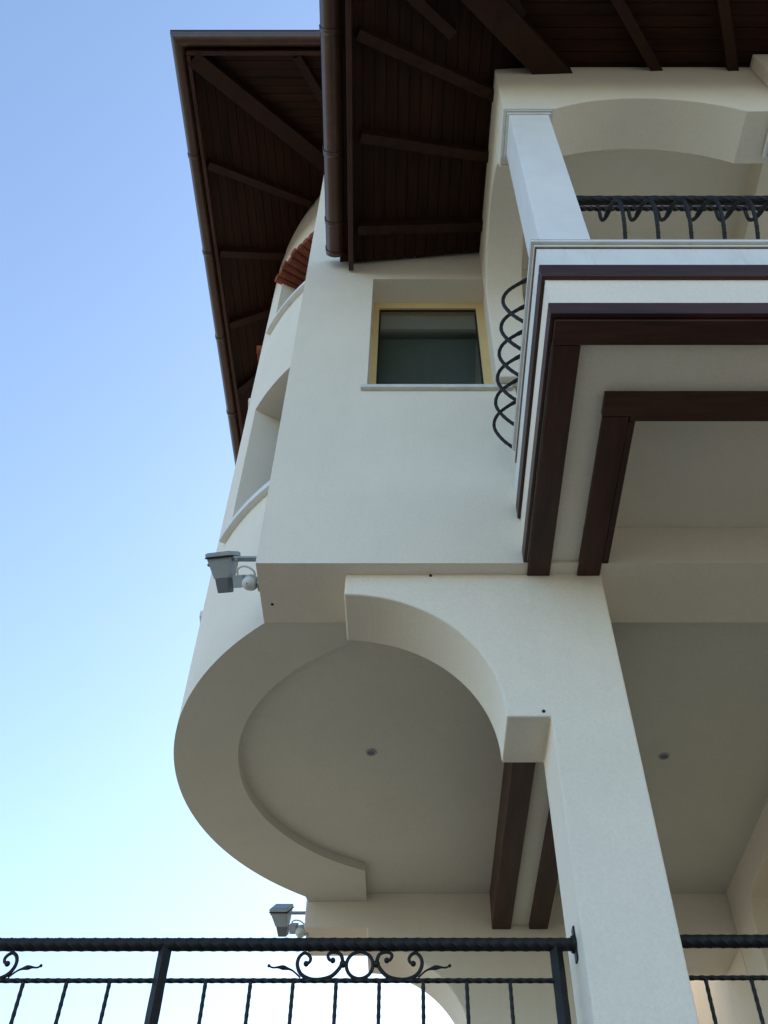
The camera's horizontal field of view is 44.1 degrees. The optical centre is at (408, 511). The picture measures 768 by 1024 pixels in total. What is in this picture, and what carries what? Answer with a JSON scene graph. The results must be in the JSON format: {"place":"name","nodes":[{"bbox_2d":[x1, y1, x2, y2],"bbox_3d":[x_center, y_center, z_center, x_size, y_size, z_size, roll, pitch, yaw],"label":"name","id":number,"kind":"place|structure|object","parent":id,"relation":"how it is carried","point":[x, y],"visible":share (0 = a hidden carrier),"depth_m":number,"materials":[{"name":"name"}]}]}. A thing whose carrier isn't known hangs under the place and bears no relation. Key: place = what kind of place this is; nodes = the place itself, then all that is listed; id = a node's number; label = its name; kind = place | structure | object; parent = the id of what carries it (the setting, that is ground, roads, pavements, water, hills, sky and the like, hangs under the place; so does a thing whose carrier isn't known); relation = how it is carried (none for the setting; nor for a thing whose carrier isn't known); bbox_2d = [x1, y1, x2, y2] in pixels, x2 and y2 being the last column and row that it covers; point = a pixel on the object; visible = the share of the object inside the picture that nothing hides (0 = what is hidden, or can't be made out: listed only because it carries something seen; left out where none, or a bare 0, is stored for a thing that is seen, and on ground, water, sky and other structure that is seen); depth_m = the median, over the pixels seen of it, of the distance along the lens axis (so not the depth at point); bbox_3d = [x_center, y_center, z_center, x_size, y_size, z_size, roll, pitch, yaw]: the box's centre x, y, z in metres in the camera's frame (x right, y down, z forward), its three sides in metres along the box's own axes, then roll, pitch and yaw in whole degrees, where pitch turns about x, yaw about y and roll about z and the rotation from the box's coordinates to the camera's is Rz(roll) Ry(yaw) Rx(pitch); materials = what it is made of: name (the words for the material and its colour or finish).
{"place":"outdoors","nodes":[
{"label":"outdoors","id":0,"kind":"place"},
{"bbox_2d":[0,0,453,1023],"label":"sky","id":1,"kind":"structure","parent":0,"point":[117,463],"materials":[{"name":"blue"}]},
{"bbox_2d":[170,0,767,1023],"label":"house","id":2,"kind":"structure","parent":0,"point":[532,658],"depth_m":5.96,"materials":[{"name":"paint"}]},
{"bbox_2d":[205,551,258,592],"bbox_3d":[-0.920,0.303,4.994,0.297,0.259,0.211,-11,-50,10],"label":"floodlight","id":3,"kind":"object","parent":2,"relation":"attached to","point":[223,566],"visible":0.97,"depth_m":4.97,"materials":[{"name":"grey metal"}]},
{"bbox_2d":[0,926,577,1023],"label":"terrace railing","id":4,"kind":"object","parent":2,"relation":"on","point":[556,948],"visible":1,"depth_m":3.52,"materials":[{"name":"black metal"}]},
{"bbox_2d":[269,904,308,937],"bbox_3d":[-0.889,3.052,7.088,0.299,0.259,0.211,-11,-50,10],"label":"floodlight","id":5,"kind":"object","parent":2,"relation":"attached to","point":[280,914],"visible":0.97,"depth_m":7.06,"materials":[{"name":"grey metal"}]},
{"bbox_2d":[366,749,376,755],"bbox_3d":[-0.233,1.519,5.978,0.068,0.012,0.068,0,-49,0],"label":"ceiling light","id":6,"kind":"object","parent":2,"relation":"attached to","point":[371,752],"visible":1,"depth_m":5.98,"materials":[{"name":"grey metal"}]},
{"bbox_2d":[360,303,512,390],"bbox_3d":[0.180,-1.128,6.648,0.960,1.551,0.380,0,-49,0],"label":"window","id":7,"kind":"structure","parent":2,"relation":"in","point":[415,346],"depth_m":6.98,"materials":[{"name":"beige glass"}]},
{"bbox_2d":[492,278,526,450],"bbox_3d":[0.619,-0.916,5.221,0.285,0.844,1.021,0,-49,0],"label":"balcony railing","id":8,"kind":"object","parent":2,"relation":"on","point":[510,361],"visible":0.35,"depth_m":5.10,"materials":[{"name":"black metal"}]},
{"bbox_2d":[515,292,525,395],"bbox_3d":[1.340,-0.862,6.316,1.320,2.401,0.070,0,-49,0],"label":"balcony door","id":9,"kind":"structure","parent":2,"relation":"in","point":[524,293],"depth_m":7.11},
{"bbox_2d":[659,753,669,759],"bbox_3d":[1.624,1.549,6.005,0.068,0.012,0.068,0,-49,0],"label":"ceiling light","id":10,"kind":"object","parent":2,"relation":"attached to","point":[663,756],"visible":1,"depth_m":6.00,"materials":[{"name":"grey metal"}]},
{"bbox_2d":[576,195,767,238],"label":"balcony railing","id":11,"kind":"object","parent":2,"relation":"on","point":[686,204],"visible":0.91,"depth_m":5.00,"materials":[{"name":"black metal"}]},
{"bbox_2d":[680,934,767,1023],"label":"terrace railing","id":12,"kind":"object","parent":2,"relation":"on","point":[723,941],"visible":0.94,"depth_m":3.54,"materials":[{"name":"black metal"}]}
]}

